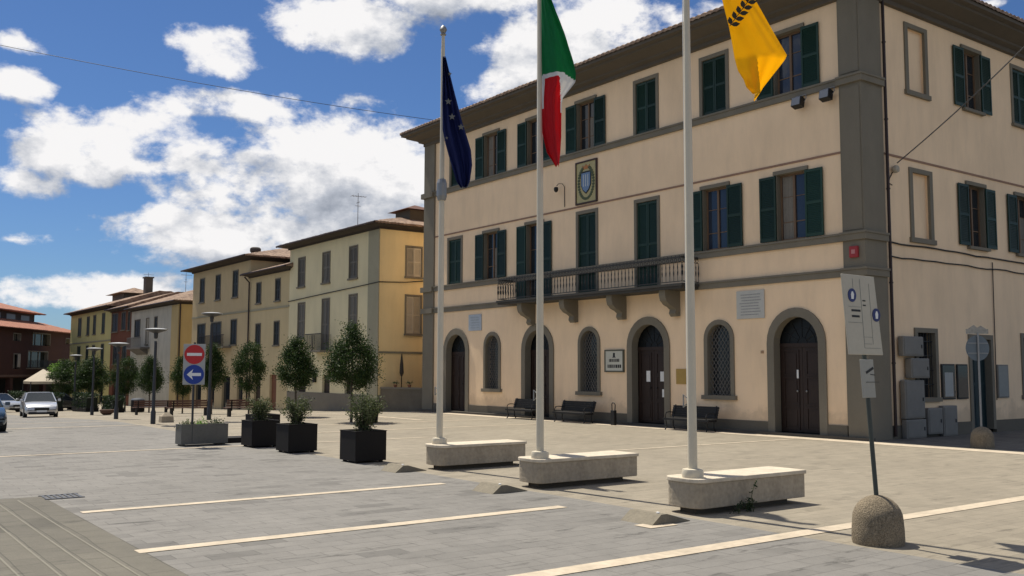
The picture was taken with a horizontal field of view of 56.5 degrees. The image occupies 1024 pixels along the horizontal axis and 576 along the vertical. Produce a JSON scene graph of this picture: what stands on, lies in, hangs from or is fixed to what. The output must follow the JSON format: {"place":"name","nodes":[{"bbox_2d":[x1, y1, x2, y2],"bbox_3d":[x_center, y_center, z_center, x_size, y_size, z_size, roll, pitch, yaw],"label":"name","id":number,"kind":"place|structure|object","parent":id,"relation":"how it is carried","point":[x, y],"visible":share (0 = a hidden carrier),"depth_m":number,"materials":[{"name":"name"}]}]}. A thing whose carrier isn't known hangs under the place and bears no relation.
{"place":"outdoors","nodes":[
{"label":"outdoors","id":0,"kind":"place"},
{"bbox_2d":[0,496,187,575],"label":"path","id":1,"kind":"structure","parent":0,"point":[18,558],"depth_m":11.97,"materials":[{"name":"stone"}]},
{"bbox_2d":[101,395,125,412],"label":"hedge","id":2,"kind":"object","parent":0,"point":[108,401],"visible":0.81,"depth_m":66.35,"materials":[{"name":"green plant"}]},
{"bbox_2d":[0,415,1023,575],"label":"road","id":3,"kind":"structure","parent":0,"point":[573,532],"depth_m":14.16,"materials":[{"name":"stone"}]},
{"bbox_2d":[20,392,60,417],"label":"car","id":4,"kind":"object","parent":3,"relation":"on","point":[31,403],"visible":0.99,"depth_m":53.24,"materials":[{"name":"silver metal"}]},
{"bbox_2d":[175,422,228,445],"bbox_3d":[-9.274,4.375,28.498,1.420,0.635,0.570,4,-6,-36],"label":"planter","id":5,"kind":"object","parent":3,"relation":"on","point":[208,433],"visible":0.98,"depth_m":28.24,"materials":[{"name":"grey concrete"}]},
{"bbox_2d":[182,342,205,435],"bbox_3d":[-9.423,3.084,28.170,0.620,2.950,0.100,2,-5,-20],"label":"traffic sign","id":6,"kind":"object","parent":5,"relation":"on","point":[193,364],"visible":1,"depth_m":28.19,"materials":[{"name":"metal"}]},
{"bbox_2d":[241,419,279,447],"bbox_3d":[-7.387,4.264,27.972,0.860,0.775,0.860,4,-6,-36],"label":"planter","id":7,"kind":"object","parent":3,"relation":"on","point":[254,433],"visible":0.88,"depth_m":27.64,"materials":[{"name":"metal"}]},
{"bbox_2d":[243,395,278,420],"bbox_3d":[-7.349,3.564,28.057,1.033,0.868,0.857,-1,-5,8],"label":"potted shrub","id":8,"kind":"object","parent":7,"relation":"on","point":[260,412],"visible":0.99,"depth_m":27.91,"materials":[{"name":"green plant"}]},
{"bbox_2d":[80,483,444,512],"bbox_3d":[-4.046,3.690,16.897,6.700,0.001,0.210,4,-6,-36],"label":"paving strip","id":9,"kind":"object","parent":3,"relation":"on","point":[254,498],"visible":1,"depth_m":16.57,"materials":[{"name":"white stone"}]},
{"bbox_2d":[135,506,564,552],"bbox_3d":[-1.886,3.421,13.717,6.780,0.001,0.251,4,-6,-36],"label":"paving strip","id":10,"kind":"object","parent":3,"relation":"on","point":[321,531],"visible":1,"depth_m":13.29,"materials":[{"name":"white stone"}]},
{"bbox_2d":[472,482,526,493],"bbox_3d":[-0.230,3.716,17.791,0.800,0.190,0.660,4,-6,-36],"label":"stone wedge","id":11,"kind":"object","parent":3,"relation":"on","point":[490,488],"visible":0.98,"depth_m":17.55,"materials":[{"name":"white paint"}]},
{"bbox_2d":[621,509,689,524],"bbox_3d":[2.148,3.420,14.301,0.800,0.190,0.660,4,-6,-36],"label":"stone wedge","id":12,"kind":"object","parent":3,"relation":"on","point":[639,516],"visible":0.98,"depth_m":14.07,"materials":[{"name":"grey stone"}]},
{"bbox_2d":[0,0,1023,329],"label":"sky","id":13,"kind":"structure","parent":0,"point":[110,177],"materials":[{"name":"blue"}]},
{"bbox_2d":[6,404,1023,573],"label":"piazza paving","id":14,"kind":"structure","parent":0,"point":[838,481],"depth_m":21.67,"materials":[{"name":"beige stone"}]},
{"bbox_2d":[22,369,65,391],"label":"cafe canopy","id":15,"kind":"object","parent":14,"relation":"on","point":[39,377],"visible":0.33,"depth_m":93.08,"materials":[{"name":"beige fabric"}]},
{"bbox_2d":[46,358,82,409],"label":"street tree","id":16,"kind":"object","parent":14,"relation":"on","point":[60,376],"visible":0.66,"depth_m":81.17,"materials":[{"name":"green plant"}]},
{"bbox_2d":[71,391,99,411],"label":"hedge","id":17,"kind":"object","parent":14,"relation":"on","point":[82,403],"visible":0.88,"depth_m":71.11,"materials":[{"name":"green plant"}]},
{"bbox_2d":[67,355,115,392],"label":"street tree","id":18,"kind":"object","parent":14,"relation":"on","point":[83,380],"visible":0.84,"depth_m":77.36,"materials":[{"name":"green plant"}]},
{"bbox_2d":[108,342,128,418],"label":"street lamp","id":19,"kind":"object","parent":14,"relation":"on","point":[118,345],"visible":0.98,"depth_m":45.25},
{"bbox_2d":[63,276,173,404],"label":"yellow green house","id":20,"kind":"structure","parent":14,"relation":"on","point":[90,327],"depth_m":111.14,"materials":[{"name":"paint"}]},
{"bbox_2d":[107,355,140,411],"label":"street tree","id":21,"kind":"object","parent":14,"relation":"on","point":[126,373],"visible":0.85,"depth_m":70.15,"materials":[{"name":"green plant"}]},
{"bbox_2d":[104,292,182,405],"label":"narrow red house","id":22,"kind":"structure","parent":14,"relation":"on","point":[121,319],"depth_m":100.84,"materials":[{"name":"paint"}]},
{"bbox_2d":[132,355,165,411],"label":"street tree","id":23,"kind":"object","parent":14,"relation":"on","point":[144,382],"visible":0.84,"depth_m":65.26,"materials":[{"name":"green plant"}]},
{"bbox_2d":[144,328,167,423],"bbox_3d":[-14.835,3.643,39.548,0.940,3.970,0.940,4,-6,-36],"label":"street lamp","id":24,"kind":"object","parent":14,"relation":"on","point":[155,331],"visible":0.98,"depth_m":39.47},
{"bbox_2d":[123,290,192,407],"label":"whitish house","id":25,"kind":"structure","parent":14,"relation":"on","point":[172,314],"depth_m":88.69,"materials":[{"name":"paint"}]},
{"bbox_2d":[167,355,191,412],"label":"street tree","id":26,"kind":"object","parent":14,"relation":"on","point":[178,378],"visible":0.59,"depth_m":59.38,"materials":[{"name":"green plant"}]},
{"bbox_2d":[167,400,212,415],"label":"park bench","id":27,"kind":"object","parent":14,"relation":"on","point":[197,403],"visible":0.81,"depth_m":50.32,"materials":[{"name":"wood"}]},
{"bbox_2d":[201,312,222,419],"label":"street lamp","id":28,"kind":"object","parent":14,"relation":"on","point":[211,315],"visible":0.97,"depth_m":42.84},
{"bbox_2d":[199,341,230,413],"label":"street tree","id":29,"kind":"object","parent":14,"relation":"on","point":[218,372],"visible":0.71,"depth_m":55.32,"materials":[{"name":"green plant"}]},
{"bbox_2d":[180,247,289,409],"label":"tall tan house","id":30,"kind":"structure","parent":14,"relation":"on","point":[220,286],"depth_m":75.62,"materials":[{"name":"paint"}]},
{"bbox_2d":[230,339,268,413],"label":"street tree","id":31,"kind":"object","parent":14,"relation":"on","point":[242,364],"visible":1,"depth_m":50.64,"materials":[{"name":"green plant"}]},
{"bbox_2d":[240,262,292,409],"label":"tan house","id":32,"kind":"structure","parent":14,"relation":"on","point":[268,302],"depth_m":68.32,"materials":[{"name":"paint"}]},
{"bbox_2d":[272,334,320,406],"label":"street tree","id":33,"kind":"object","parent":14,"relation":"on","point":[298,362],"visible":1,"depth_m":45.80,"materials":[{"name":"green plant"}]},
{"bbox_2d":[276,422,317,452],"bbox_3d":[-5.910,4.110,26.148,0.860,0.775,0.860,4,-6,-36],"label":"planter","id":34,"kind":"object","parent":14,"relation":"on","point":[290,438],"visible":0.98,"depth_m":25.84,"materials":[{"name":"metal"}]},
{"bbox_2d":[280,394,314,424],"bbox_3d":[-5.901,3.369,26.166,0.932,0.944,1.123,-3,-6,33],"label":"potted shrub","id":35,"kind":"object","parent":34,"relation":"on","point":[293,412],"visible":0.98,"depth_m":26.11,"materials":[{"name":"green plant"}]},
{"bbox_2d":[276,205,423,410],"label":"cream house","id":36,"kind":"structure","parent":14,"relation":"on","point":[389,315],"depth_m":57.60,"materials":[{"name":"paint"}]},
{"bbox_2d":[295,302,304,339],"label":"window","id":37,"kind":"structure","parent":36,"relation":"in","point":[301,306],"depth_m":64.23,"materials":[{"name":"grey wood"}]},
{"bbox_2d":[320,251,330,284],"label":"window","id":38,"kind":"structure","parent":36,"relation":"in","point":[326,256],"depth_m":61.52,"materials":[{"name":"grey wood"}]},
{"bbox_2d":[321,298,329,349],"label":"window","id":39,"kind":"structure","parent":36,"relation":"in","point":[325,307],"depth_m":61.19,"materials":[{"name":"grey wood"}]},
{"bbox_2d":[346,293,357,336],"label":"window","id":40,"kind":"structure","parent":36,"relation":"in","point":[352,300],"depth_m":58.20,"materials":[{"name":"grey wood"}]},
{"bbox_2d":[347,245,357,280],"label":"window","id":41,"kind":"structure","parent":36,"relation":"in","point":[353,250],"depth_m":58.46,"materials":[{"name":"grey wood"}]},
{"bbox_2d":[404,245,422,278],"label":"window","id":42,"kind":"structure","parent":36,"relation":"in","point":[413,255],"depth_m":57.16,"materials":[{"name":"beige wood"}]},
{"bbox_2d":[404,294,422,335],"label":"window","id":43,"kind":"structure","parent":36,"relation":"in","point":[413,318],"depth_m":56.90,"materials":[{"name":"grey stone"}]},
{"bbox_2d":[316,319,385,421],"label":"street tree","id":44,"kind":"object","parent":14,"relation":"on","point":[356,374],"visible":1,"depth_m":41.06,"materials":[{"name":"green plant"}]},
{"bbox_2d":[340,429,386,462],"bbox_3d":[-3.669,3.884,23.462,0.860,0.775,0.860,4,-6,-36],"label":"planter","id":45,"kind":"object","parent":14,"relation":"on","point":[356,446],"visible":0.93,"depth_m":23.15,"materials":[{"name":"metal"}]},
{"bbox_2d":[342,391,386,430],"bbox_3d":[-3.598,3.055,23.514,1.165,1.086,1.099,2,-5,-23],"label":"potted shrub","id":46,"kind":"object","parent":45,"relation":"on","point":[365,415],"visible":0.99,"depth_m":23.39,"materials":[{"name":"green plant"}]},
{"bbox_2d":[380,387,421,411],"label":"garden wall","id":47,"kind":"structure","parent":14,"relation":"on","point":[406,399],"depth_m":54.34,"materials":[{"name":"concrete"}]},
{"bbox_2d":[425,439,526,469],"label":"stone block","id":48,"kind":"structure","parent":14,"relation":"on","point":[466,454],"depth_m":21.92,"materials":[{"name":"stone"}]},
{"bbox_2d":[432,25,446,443],"bbox_3d":[-1.652,-1.343,22.293,0.350,9.870,0.350,4,-6,-36],"label":"flagpole","id":49,"kind":"object","parent":48,"relation":"on","point":[439,438],"visible":0.97,"depth_m":22.15,"materials":[{"name":"metal"}]},
{"bbox_2d":[442,56,471,187],"bbox_3d":[-1.274,-3.884,22.203,0.711,3.113,0.246,0,-5,0],"label":"european flag","id":50,"kind":"object","parent":49,"relation":"attached to","point":[457,145],"visible":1,"depth_m":22.19,"materials":[{"name":"blue fabric"}]},
{"bbox_2d":[518,451,638,487],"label":"stone block","id":51,"kind":"structure","parent":14,"relation":"on","point":[556,470],"depth_m":18.64,"materials":[{"name":"stone"}]},
{"bbox_2d":[531,0,548,458],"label":"flagpole","id":52,"kind":"object","parent":51,"relation":"on","point":[539,453],"visible":1,"depth_m":18.56,"materials":[{"name":"metal"}]},
{"bbox_2d":[541,0,575,166],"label":"italian flag","id":53,"kind":"object","parent":52,"relation":"attached to","point":[558,75],"visible":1,"depth_m":18.78,"materials":[{"name":"multicoloured fabric"}]},
{"bbox_2d":[200,408,1023,454],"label":"paving strip","id":54,"kind":"object","parent":14,"relation":"on","point":[954,448],"visible":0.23,"depth_m":32.75,"materials":[{"name":"white stone"}]},
{"bbox_2d":[505,398,535,419],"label":"bench","id":55,"kind":"object","parent":54,"relation":"on","point":[523,403],"visible":0.76,"depth_m":44.53,"materials":[{"name":"black metal"}]},
{"bbox_2d":[552,400,595,423],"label":"bench","id":56,"kind":"object","parent":54,"relation":"on","point":[583,406],"visible":0.98,"depth_m":41.43,"materials":[{"name":"black metal"}]},
{"bbox_2d":[662,404,719,431],"bbox_3d":[6.733,4.914,35.957,0.650,0.973,2.300,4,-6,-36],"label":"bench","id":57,"kind":"object","parent":54,"relation":"on","point":[705,412],"visible":0.91,"depth_m":35.87,"materials":[{"name":"black metal"}]},
{"bbox_2d":[418,409,875,441],"bbox_3d":[3.230,5.946,41.945,0.300,0.300,28.200,4,-6,-36],"label":"doorstep kerb","id":58,"kind":"structure","parent":14,"relation":"on","point":[710,429],"depth_m":37.23,"materials":[{"name":"stone"}]},
{"bbox_2d":[400,0,1023,440],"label":"town hall","id":59,"kind":"structure","parent":14,"relation":"on","point":[790,204],"depth_m":36.54,"materials":[{"name":"beige paint"}]},
{"bbox_2d":[447,235,462,284],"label":"window","id":60,"kind":"structure","parent":59,"relation":"in","point":[454,244],"depth_m":51.50,"materials":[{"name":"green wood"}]},
{"bbox_2d":[443,328,468,411],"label":"door","id":61,"kind":"structure","parent":59,"relation":"in","point":[459,358],"depth_m":51.28,"materials":[{"name":"brown wood"}]},
{"bbox_2d":[475,128,505,179],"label":"window","id":62,"kind":"structure","parent":59,"relation":"in","point":[490,149],"depth_m":49.56,"materials":[{"name":"green wood"}]},
{"bbox_2d":[475,228,505,280],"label":"window","id":63,"kind":"structure","parent":59,"relation":"in","point":[490,246],"depth_m":49.10,"materials":[{"name":"green wood"}]},
{"bbox_2d":[481,332,501,391],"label":"window","id":64,"kind":"structure","parent":59,"relation":"in","point":[491,353],"depth_m":48.43,"materials":[{"name":"grey stone"}]},
{"bbox_2d":[517,115,550,167],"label":"window","id":65,"kind":"structure","parent":59,"relation":"in","point":[527,130],"depth_m":46.77,"materials":[{"name":"green wood"}]},
{"bbox_2d":[516,219,551,298],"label":"window","id":66,"kind":"structure","parent":59,"relation":"in","point":[526,236],"depth_m":46.23,"materials":[{"name":"green wood"}]},
{"bbox_2d":[521,324,553,416],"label":"door","id":67,"kind":"structure","parent":59,"relation":"in","point":[528,356],"depth_m":45.73,"materials":[{"name":"wood"}]},
{"bbox_2d":[565,94,604,153],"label":"window","id":68,"kind":"structure","parent":59,"relation":"in","point":[584,120],"depth_m":43.55,"materials":[{"name":"green wood"}]},
{"bbox_2d":[575,158,597,205],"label":"coat of arms","id":69,"kind":"object","parent":59,"relation":"attached to","point":[586,181],"visible":1,"depth_m":42.89},
{"bbox_2d":[576,208,598,292],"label":"window","id":70,"kind":"structure","parent":59,"relation":"in","point":[586,220],"depth_m":42.77,"materials":[{"name":"wood"}]},
{"bbox_2d":[575,327,601,395],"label":"window","id":71,"kind":"structure","parent":59,"relation":"in","point":[589,367],"depth_m":42.44,"materials":[{"name":"grey stone"}]},
{"bbox_2d":[604,349,624,371],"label":"wall sign","id":72,"kind":"object","parent":59,"relation":"attached to","point":[614,360],"visible":1,"depth_m":40.77,"materials":[{"name":"white paint"}]},
{"bbox_2d":[633,73,658,134],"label":"window","id":73,"kind":"structure","parent":59,"relation":"in","point":[646,89],"depth_m":40.19,"materials":[{"name":"wood"}]},
{"bbox_2d":[634,195,660,286],"bbox_3d":[5.655,-1.899,39.664,0.140,3.750,1.500,4,-6,-36],"label":"window","id":74,"kind":"structure","parent":59,"relation":"in","point":[646,210],"depth_m":39.71,"materials":[{"name":"wood"}]},
{"bbox_2d":[627,317,670,424],"bbox_3d":[5.745,3.374,39.285,0.440,4.380,2.470,4,-6,-36],"label":"door","id":75,"kind":"structure","parent":59,"relation":"in","point":[652,354],"depth_m":39.58,"materials":[{"name":"wood"}]},
{"bbox_2d":[698,49,728,116],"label":"window","id":76,"kind":"structure","parent":59,"relation":"in","point":[713,68],"depth_m":37.19,"materials":[{"name":"green wood"}]},
{"bbox_2d":[693,181,742,251],"bbox_3d":[7.904,-2.741,36.760,0.330,2.540,2.700,4,-6,-36],"label":"window","id":77,"kind":"structure","parent":59,"relation":"in","point":[717,208],"depth_m":36.84,"materials":[{"name":"green wood"}]},
{"bbox_2d":[701,320,736,399],"bbox_3d":[7.948,2.719,36.233,0.420,3.030,1.680,4,-6,-36],"label":"window","id":78,"kind":"structure","parent":59,"relation":"in","point":[719,352],"depth_m":36.41,"materials":[{"name":"grey stone"}]},
{"bbox_2d":[736,289,764,318],"bbox_3d":[8.781,0.610,35.095,0.054,1.040,1.280,4,-6,-36],"label":"stone plaque","id":79,"kind":"object","parent":59,"relation":"attached to","point":[750,304],"visible":1,"depth_m":35.05,"materials":[{"name":"stone"}]},
{"bbox_2d":[757,22,819,99],"bbox_3d":[10.006,-8.195,34.400,0.330,2.370,2.700,4,-6,-36],"label":"window","id":80,"kind":"structure","parent":59,"relation":"in","point":[800,68],"depth_m":34.28,"materials":[{"name":"green wood"}]},
{"bbox_2d":[759,165,823,242],"bbox_3d":[10.003,-2.980,33.932,0.330,2.540,2.700,4,-6,-36],"label":"window","id":81,"kind":"structure","parent":59,"relation":"in","point":[791,207],"depth_m":34.09,"materials":[{"name":"green wood"}]},
{"bbox_2d":[767,307,827,434],"bbox_3d":[10.090,2.878,33.428,0.440,4.380,2.470,4,-6,-36],"label":"door","id":82,"kind":"structure","parent":59,"relation":"in","point":[803,348],"depth_m":33.65,"materials":[{"name":"wood"}]},
{"bbox_2d":[898,336,923,356],"bbox_3d":[13.574,1.985,32.391,1.240,0.680,0.235,4,-6,-36],"label":"meter cabinet","id":83,"kind":"object","parent":59,"relation":"attached to","point":[911,346],"visible":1,"depth_m":32.20,"materials":[{"name":"metal"}]},
{"bbox_2d":[900,380,925,418],"bbox_3d":[13.582,3.770,32.252,1.200,1.300,0.225,4,-6,-36],"label":"meter cabinet","id":84,"kind":"object","parent":59,"relation":"attached to","point":[912,393],"visible":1,"depth_m":32.06,"materials":[{"name":"metal"}]},
{"bbox_2d":[902,419,926,438],"bbox_3d":[13.598,4.757,32.174,1.200,0.640,0.235,4,-6,-36],"label":"meter cabinet","id":85,"kind":"object","parent":59,"relation":"attached to","point":[913,428],"visible":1,"depth_m":31.99,"materials":[{"name":"metal"}]},
{"bbox_2d":[905,358,929,377],"bbox_3d":[13.841,2.738,32.500,1.120,0.680,0.275,4,-6,-36],"label":"meter cabinet","id":86,"kind":"object","parent":59,"relation":"attached to","point":[916,367],"visible":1,"depth_m":32.27,"materials":[{"name":"metal"}]},
{"bbox_2d":[903,21,931,100],"bbox_3d":[14.420,-8.093,34.148,1.600,2.630,0.300,4,-6,-36],"label":"blind window","id":87,"kind":"structure","parent":59,"relation":"in","point":[912,51],"depth_m":34.27,"materials":[{"name":"grey stone"}]},
{"bbox_2d":[908,167,936,245],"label":"blind window","id":88,"kind":"structure","parent":59,"relation":"in","point":[917,185],"depth_m":33.83,"materials":[{"name":"paint"}]},
{"bbox_2d":[914,328,942,401],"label":"window","id":89,"kind":"structure","parent":59,"relation":"in","point":[930,335],"depth_m":33.50,"materials":[{"name":"grey stone"}]},
{"bbox_2d":[924,408,942,434],"bbox_3d":[14.569,4.593,32.914,0.920,0.900,0.225,4,-6,-36],"label":"meter cabinet","id":90,"kind":"object","parent":59,"relation":"attached to","point":[934,420],"visible":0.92,"depth_m":32.76,"materials":[{"name":"metal"}]},
{"bbox_2d":[940,364,955,399],"bbox_3d":[15.515,3.330,33.889,0.880,1.250,0.070,4,-6,-36],"label":"notice case","id":91,"kind":"object","parent":59,"relation":"attached to","point":[948,385],"visible":1,"depth_m":33.82,"materials":[{"name":"black paint"}]},
{"bbox_2d":[939,405,957,435],"bbox_3d":[15.349,4.665,33.487,0.920,1.060,0.225,4,-6,-36],"label":"meter cabinet","id":92,"kind":"object","parent":59,"relation":"attached to","point":[950,423],"visible":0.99,"depth_m":33.36,"materials":[{"name":"metal"}]},
{"bbox_2d":[955,364,968,398],"bbox_3d":[16.278,3.381,34.453,0.740,1.250,0.066,4,-6,-36],"label":"notice case","id":93,"kind":"object","parent":59,"relation":"attached to","point":[962,391],"visible":1,"depth_m":34.39,"materials":[{"name":"black paint"}]},
{"bbox_2d":[952,44,992,116],"bbox_3d":[17.491,-7.908,36.414,2.700,2.550,0.380,4,-6,-36],"label":"window","id":94,"kind":"structure","parent":59,"relation":"in","point":[971,70],"depth_m":36.68,"materials":[{"name":"green wood"}]},
{"bbox_2d":[957,180,997,251],"bbox_3d":[17.461,-2.689,35.946,2.700,2.570,0.380,4,-6,-36],"label":"window","id":95,"kind":"structure","parent":59,"relation":"in","point":[976,203],"depth_m":36.22,"materials":[{"name":"green wood"}]},
{"bbox_2d":[967,334,996,429],"bbox_3d":[17.346,3.492,35.408,1.760,3.500,0.310,4,-6,-36],"label":"door","id":96,"kind":"structure","parent":59,"relation":"in","point":[988,398],"depth_m":35.69,"materials":[{"name":"grey wood"}]},
{"bbox_2d":[996,365,1008,397],"bbox_3d":[18.650,3.540,36.199,0.800,1.250,0.066,4,-6,-36],"label":"notice case","id":97,"kind":"object","parent":59,"relation":"attached to","point":[1002,382],"visible":1,"depth_m":36.13,"materials":[{"name":"grey metal"}]},
{"bbox_2d":[1007,191,1023,256],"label":"window","id":98,"kind":"structure","parent":59,"relation":"in","point":[1015,202],"depth_m":37.57,"materials":[{"name":"green wood"}]},
{"bbox_2d":[1009,63,1023,128],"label":"window","id":99,"kind":"structure","parent":59,"relation":"in","point":[1016,72],"depth_m":38.56,"materials":[{"name":"wood"}]},
{"bbox_2d":[667,466,805,513],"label":"stone block","id":100,"kind":"structure","parent":14,"relation":"on","point":[716,491],"depth_m":15.33,"materials":[{"name":"stone"}]},
{"bbox_2d":[682,0,703,478],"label":"flagpole","id":101,"kind":"object","parent":100,"relation":"on","point":[692,470],"visible":1,"depth_m":15.34,"materials":[{"name":"metal"}]},
{"bbox_2d":[722,0,786,100],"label":"yellow flag","id":102,"kind":"object","parent":101,"relation":"attached to","point":[760,55],"visible":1,"depth_m":15.51,"materials":[{"name":"fabric"}]},
{"bbox_2d":[509,496,1023,575],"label":"paving strip","id":103,"kind":"object","parent":14,"relation":"on","point":[626,560],"visible":1,"depth_m":12.23,"materials":[{"name":"white stone"}]},
{"bbox_2d":[851,495,905,547],"bbox_3d":[4.791,3.029,12.486,0.660,0.630,0.660,0,-5,0],"label":"concrete bollard","id":104,"kind":"object","parent":14,"relation":"on","point":[878,521],"visible":1,"depth_m":12.24,"materials":[{"name":"concrete"}]},
{"bbox_2d":[840,274,882,494],"bbox_3d":[4.575,1.361,12.452,0.873,3.053,0.114,4,-6,-36],"label":"parking sign","id":105,"kind":"object","parent":104,"relation":"on","point":[862,316],"visible":0.99,"depth_m":12.50,"materials":[{"name":"metal"}]},
{"bbox_2d":[879,430,1023,450],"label":"side street","id":106,"kind":"structure","parent":0,"point":[1010,440],"depth_m":31.10,"materials":[{"name":"asphalt"}]},
{"bbox_2d":[970,427,994,448],"bbox_3d":[13.917,4.419,28.207,0.660,0.630,0.660,0,-5,0],"label":"concrete bollard","id":107,"kind":"object","parent":106,"relation":"on","point":[981,437],"visible":1,"depth_m":27.97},
{"bbox_2d":[966,325,988,426],"bbox_3d":[13.911,2.671,28.367,0.760,3.140,0.074,1,-5,-8],"label":"round sign","id":108,"kind":"object","parent":107,"relation":"on","point":[977,347],"visible":1,"depth_m":28.46,"materials":[{"name":"metal"}]},
{"bbox_3d":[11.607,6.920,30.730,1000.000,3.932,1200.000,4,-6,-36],"label":"ground","id":109,"kind":"structure","parent":0,"visible":0},
{"bbox_2d":[0,303,70,393],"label":"red brick building","id":110,"kind":"structure","parent":109,"relation":"on","point":[29,347],"depth_m":117.14,"materials":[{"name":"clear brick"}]},
{"bbox_2d":[27,351,47,366],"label":"window","id":111,"kind":"structure","parent":110,"relation":"in","point":[33,356],"depth_m":118.67,"materials":[{"name":"white glass"}]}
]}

